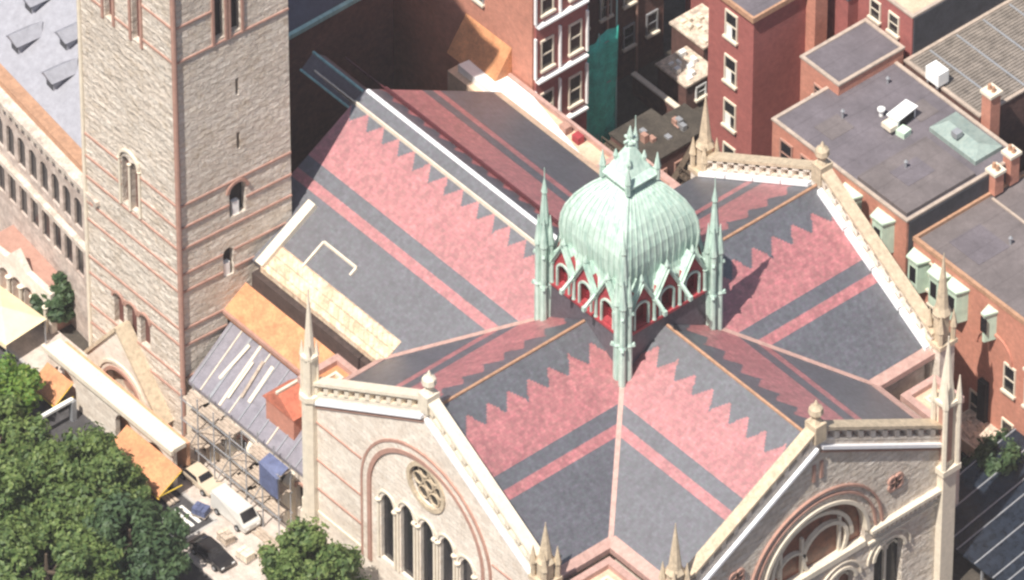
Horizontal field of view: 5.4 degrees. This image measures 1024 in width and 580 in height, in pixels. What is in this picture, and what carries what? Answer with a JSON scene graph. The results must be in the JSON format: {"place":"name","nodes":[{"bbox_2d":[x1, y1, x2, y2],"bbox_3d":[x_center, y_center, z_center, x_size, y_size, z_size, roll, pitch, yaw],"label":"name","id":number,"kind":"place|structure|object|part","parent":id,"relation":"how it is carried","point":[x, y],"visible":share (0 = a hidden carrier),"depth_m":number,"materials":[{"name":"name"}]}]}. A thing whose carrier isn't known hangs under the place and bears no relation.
{"place":"outdoors","nodes":[
{"label":"outdoors","id":0,"kind":"place"},
{"bbox_2d":[0,345,212,579],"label":"road","id":1,"kind":"structure","parent":0,"point":[60,421],"depth_m":787.04,"materials":[{"name":"grey asphalt"}]},
{"bbox_2d":[0,455,44,575],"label":"street tree","id":2,"kind":"object","parent":1,"relation":"on","point":[12,481],"visible":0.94,"depth_m":772.64,"materials":[{"name":"green plant"}]},
{"bbox_2d":[0,352,45,418],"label":"street tree","id":3,"kind":"object","parent":1,"relation":"on","point":[22,381],"visible":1,"depth_m":784.99,"materials":[{"name":"green plant"}]},
{"bbox_2d":[0,390,59,469],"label":"street tree","id":4,"kind":"object","parent":1,"relation":"on","point":[15,425],"visible":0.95,"depth_m":779.16,"materials":[{"name":"green plant"}]},
{"bbox_2d":[41,397,76,421],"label":"boom barrier","id":5,"kind":"object","parent":1,"relation":"on","point":[71,401],"visible":1,"depth_m":786.76,"materials":[{"name":"white metal"}]},
{"bbox_2d":[0,503,124,579],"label":"street tree","id":6,"kind":"object","parent":1,"relation":"on","point":[71,545],"visible":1,"depth_m":768.44,"materials":[{"name":"green plant"}]},
{"bbox_2d":[12,421,153,537],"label":"street tree","id":7,"kind":"object","parent":1,"relation":"on","point":[76,483],"visible":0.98,"depth_m":774.91,"materials":[{"name":"green plant"}]},
{"bbox_2d":[7,346,218,538],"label":"kerb","id":8,"kind":"structure","parent":1,"relation":"on","point":[179,490],"depth_m":782.16,"materials":[{"name":"stone"}]},
{"bbox_2d":[76,490,192,579],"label":"street tree","id":9,"kind":"object","parent":1,"relation":"on","point":[146,532],"visible":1,"depth_m":771.20,"materials":[{"name":"green plant"}]},
{"bbox_2d":[161,489,178,505],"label":"plank stack","id":10,"kind":"object","parent":1,"relation":"on","point":[168,499],"visible":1,"depth_m":781.80,"materials":[{"name":"beige wood"}]},
{"bbox_2d":[162,505,200,536],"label":"road marking","id":11,"kind":"object","parent":1,"relation":"on","point":[195,518],"visible":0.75,"depth_m":780.75,"materials":[{"name":"white paint"}]},
{"bbox_2d":[7,324,358,579],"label":"pavement","id":12,"kind":"structure","parent":0,"point":[26,346],"depth_m":780.82,"materials":[{"name":"beige concrete"}]},
{"bbox_2d":[0,286,46,351],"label":"market canopy","id":13,"kind":"object","parent":12,"relation":"on","point":[18,317],"visible":1,"depth_m":791.90,"materials":[{"name":"beige fabric"}]},
{"bbox_2d":[41,338,190,488],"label":"loggia","id":14,"kind":"object","parent":12,"relation":"on","point":[111,404],"visible":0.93,"depth_m":785.24,"materials":[{"name":"stone"}]},
{"bbox_2d":[34,362,72,406],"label":"awning","id":15,"kind":"object","parent":14,"relation":"attached to","point":[55,389],"visible":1,"depth_m":788.30,"materials":[{"name":"orange fabric"}]},
{"bbox_2d":[112,425,182,499],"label":"awning","id":16,"kind":"object","parent":14,"relation":"attached to","point":[161,471],"visible":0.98,"depth_m":781.79,"materials":[{"name":"orange fabric"}]},
{"bbox_2d":[178,458,222,496],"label":"parked car","id":17,"kind":"object","parent":12,"relation":"on","point":[200,475],"visible":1,"depth_m":782.36,"materials":[{"name":"beige paint"}]},
{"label":"windows","id":18,"kind":"part","parent":17,"relation":"part of","materials":[{"name":"black glass"}]},
{"bbox_2d":[191,501,211,519],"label":"loaded pallet","id":19,"kind":"object","parent":12,"relation":"on","point":[200,510],"visible":1,"depth_m":780.37,"materials":[{"name":"blue plastic"}]},
{"bbox_2d":[189,533,234,571],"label":"parked car","id":20,"kind":"object","parent":12,"relation":"on","point":[215,554],"visible":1,"depth_m":776.66,"materials":[{"name":"black paint"}]},
{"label":"windows","id":21,"kind":"part","parent":20,"relation":"part of","materials":[{"name":"black glass"}]},
{"bbox_2d":[216,527,236,546],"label":"loaded pallet","id":22,"kind":"object","parent":12,"relation":"on","point":[225,537],"visible":1,"depth_m":778.34,"materials":[{"name":"beige cardboard"}]},
{"bbox_2d":[210,483,260,532],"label":"delivery van","id":23,"kind":"object","parent":12,"relation":"on","point":[232,506],"visible":1,"depth_m":779.34,"materials":[{"name":"white paint"}]},
{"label":"windows","id":24,"kind":"part","parent":23,"relation":"part of","materials":[{"name":"black glass"}]},
{"bbox_2d":[179,383,292,534],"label":"scaffold","id":25,"kind":"object","parent":12,"relation":"on","point":[269,471],"visible":0.98,"depth_m":779.06,"materials":[{"name":"grey metal"}]},
{"bbox_2d":[229,486,248,498],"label":"plank stack","id":26,"kind":"object","parent":12,"relation":"on","point":[241,494],"visible":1,"depth_m":782.13,"materials":[{"name":"beige wood"}]},
{"bbox_2d":[235,544,255,564],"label":"loaded pallet","id":27,"kind":"object","parent":12,"relation":"on","point":[245,554],"visible":0.99,"depth_m":777.01,"materials":[{"name":"grey wood"}]},
{"bbox_2d":[250,526,278,547],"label":"plank stack","id":28,"kind":"object","parent":12,"relation":"on","point":[260,533],"visible":0.71,"depth_m":778.94,"materials":[{"name":"beige wood"}]},
{"bbox_2d":[256,513,371,579],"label":"street tree","id":29,"kind":"object","parent":12,"relation":"on","point":[305,552],"visible":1,"depth_m":768.71,"materials":[{"name":"green plant"}]},
{"bbox_2d":[288,0,393,172],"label":"slate roofed hall","id":30,"kind":"structure","parent":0,"point":[359,33],"depth_m":798.90,"materials":[{"name":"brick"}]},
{"bbox_2d":[59,0,991,579],"bbox_3d":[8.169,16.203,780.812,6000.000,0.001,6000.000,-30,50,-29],"label":"ground","id":31,"kind":"structure","parent":0,"point":[629,106],"depth_m":813.35,"materials":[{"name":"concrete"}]},
{"bbox_2d":[0,225,70,334],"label":"entrance pavilion","id":32,"kind":"structure","parent":31,"relation":"on","point":[27,269],"depth_m":794.99,"materials":[{"name":"stone"}]},
{"bbox_2d":[0,0,99,341],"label":"hall","id":33,"kind":"structure","parent":31,"relation":"on","point":[41,195],"depth_m":789.67,"materials":[{"name":"stone"}]},
{"bbox_2d":[29,270,75,322],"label":"shrub","id":34,"kind":"object","parent":31,"relation":"on","point":[60,300],"visible":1,"depth_m":792.86,"materials":[{"name":"green plant"}]},
{"bbox_2d":[76,0,291,436],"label":"bell tower","id":35,"kind":"structure","parent":31,"relation":"on","point":[185,135],"depth_m":774.05,"materials":[{"name":"stone"}]},
{"bbox_2d":[393,0,588,130],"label":"brick apartment block","id":36,"kind":"structure","parent":31,"relation":"on","point":[540,48],"depth_m":796.46,"materials":[{"name":"red brick"}]},
{"bbox_2d":[472,0,484,7],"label":"window","id":37,"kind":"structure","parent":36,"relation":"in","point":[479,2],"depth_m":794.87,"materials":[{"name":"white glass"}]},
{"bbox_2d":[186,51,964,579],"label":"church","id":38,"kind":"structure","parent":31,"relation":"on","point":[482,325],"depth_m":767.18,"materials":[{"name":"stone"}]},
{"bbox_2d":[587,0,618,143],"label":"debris netting","id":39,"kind":"object","parent":31,"relation":"on","point":[602,58],"visible":0.55,"depth_m":801.87,"materials":[{"name":"teal fabric"}]},
{"bbox_2d":[631,71,679,115],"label":"garden wall","id":40,"kind":"structure","parent":31,"relation":"on","point":[650,95],"depth_m":812.23,"materials":[{"name":"brick"}]},
{"bbox_2d":[655,46,707,108],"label":"extension","id":41,"kind":"object","parent":31,"relation":"on","point":[683,75],"visible":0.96,"depth_m":812.35,"materials":[{"name":"stone"}]},
{"bbox_2d":[694,81,706,102],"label":"window","id":42,"kind":"structure","parent":41,"relation":"in","point":[700,90],"depth_m":812.33,"materials":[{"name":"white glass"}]},
{"bbox_2d":[662,103,701,156],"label":"back building","id":43,"kind":"structure","parent":31,"relation":"on","point":[685,118],"depth_m":808.20,"materials":[{"name":"brick"}]},
{"bbox_2d":[679,157,696,183],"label":"back building","id":44,"kind":"structure","parent":31,"relation":"on","point":[684,175],"depth_m":803.51,"materials":[{"name":"brick"}]},
{"bbox_2d":[669,3,708,61],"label":"extension","id":45,"kind":"object","parent":31,"relation":"on","point":[690,29],"visible":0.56,"depth_m":814.28,"materials":[{"name":"stone"}]},
{"bbox_2d":[685,0,708,12],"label":"extension","id":46,"kind":"object","parent":31,"relation":"on","point":[690,4],"visible":0.02,"depth_m":817.66,"materials":[{"name":"red brick"}]},
{"bbox_2d":[707,0,827,156],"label":"red brick house","id":47,"kind":"structure","parent":31,"relation":"on","point":[757,49],"depth_m":796.18,"materials":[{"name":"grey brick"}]},
{"bbox_2d":[799,18,904,100],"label":"flat roofed house","id":48,"kind":"structure","parent":31,"relation":"on","point":[852,56],"depth_m":791.05,"materials":[{"name":"brick"}]},
{"bbox_2d":[771,61,1020,277],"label":"grey roofed house","id":49,"kind":"structure","parent":31,"relation":"on","point":[936,180],"depth_m":784.66,"materials":[{"name":"brick"}]},
{"bbox_2d":[841,109,844,118],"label":"vent pipe","id":50,"kind":"object","parent":49,"relation":"on","point":[842,113],"visible":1,"depth_m":787.04,"materials":[{"name":"grey metal"}]},
{"bbox_2d":[877,106,884,116],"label":"roof vent","id":51,"kind":"object","parent":49,"relation":"on","point":[880,109],"visible":1,"depth_m":787.07,"materials":[{"name":"silver metal"}]},
{"bbox_2d":[881,118,896,132],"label":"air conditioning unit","id":52,"kind":"object","parent":49,"relation":"on","point":[887,124],"visible":1,"depth_m":785.65,"materials":[{"name":"metal"}]},
{"bbox_2d":[886,99,917,138],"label":"air conditioning unit","id":53,"kind":"object","parent":49,"relation":"on","point":[901,115],"visible":1,"depth_m":786.21,"materials":[{"name":"white paint"}]},
{"bbox_2d":[929,112,1001,165],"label":"skylight","id":54,"kind":"object","parent":49,"relation":"on","point":[965,138],"visible":1,"depth_m":784.81,"materials":[{"name":"teal metal"}]},
{"bbox_2d":[858,0,1005,66],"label":"cream coped house","id":55,"kind":"structure","parent":31,"relation":"on","point":[913,26],"depth_m":792.48,"materials":[{"name":"red brick"}]},
{"bbox_2d":[904,0,1023,172],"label":"metal roofed house","id":56,"kind":"structure","parent":31,"relation":"on","point":[975,55],"depth_m":791.95,"materials":[{"name":"metal"}]},
{"bbox_2d":[925,60,948,89],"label":"cooling unit","id":57,"kind":"object","parent":56,"relation":"on","point":[936,73],"visible":1,"depth_m":789.23,"materials":[{"name":"white paint"}]},
{"bbox_2d":[980,83,1002,136],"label":"chimney","id":58,"kind":"object","parent":56,"relation":"on","point":[991,93],"visible":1,"depth_m":786.10,"materials":[{"name":"brick"}]},
{"bbox_2d":[906,171,1023,434],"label":"long brick terrace","id":59,"kind":"structure","parent":31,"relation":"on","point":[984,262],"depth_m":780.29,"materials":[{"name":"red brick"}]},
{"bbox_2d":[985,162,1006,196],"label":"chimney","id":60,"kind":"object","parent":59,"relation":"on","point":[995,171],"visible":1,"depth_m":783.00,"materials":[{"name":"brick"}]},
{"bbox_2d":[1001,144,1021,185],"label":"chimney","id":61,"kind":"object","parent":59,"relation":"on","point":[1011,153],"visible":1,"depth_m":783.53,"materials":[{"name":"brick"}]},
{"bbox_2d":[960,409,1001,466],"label":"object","id":62,"kind":"object","parent":31,"relation":"on","point":[973,427],"visible":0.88,"depth_m":783.50,"materials":[{"name":"stone"}]},
{"bbox_2d":[953,428,1023,579],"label":"glazed canopy","id":63,"kind":"object","parent":31,"relation":"on","point":[989,528],"visible":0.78,"depth_m":776.41,"materials":[{"name":"glass"}]},
{"bbox_2d":[961,428,1023,477],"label":"yard tree","id":64,"kind":"object","parent":31,"relation":"on","point":[984,452],"visible":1,"depth_m":779.11,"materials":[{"name":"green plant"}]},
{"bbox_2d":[587,0,663,81],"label":"brown brick house","id":65,"kind":"structure","parent":0,"point":[640,33],"depth_m":813.32,"materials":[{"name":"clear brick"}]},
{"bbox_2d":[601,108,691,183],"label":"back building","id":66,"kind":"structure","parent":0,"point":[667,141],"depth_m":803.60,"materials":[{"name":"brick"}]},
{"bbox_2d":[674,158,685,179],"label":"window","id":67,"kind":"structure","parent":66,"relation":"in","point":[676,163],"depth_m":803.85,"materials":[{"name":"red glass"}]},
{"bbox_2d":[827,0,857,39],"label":"brick house","id":68,"kind":"structure","parent":0,"point":[842,15],"depth_m":795.79,"materials":[{"name":"red brick"}]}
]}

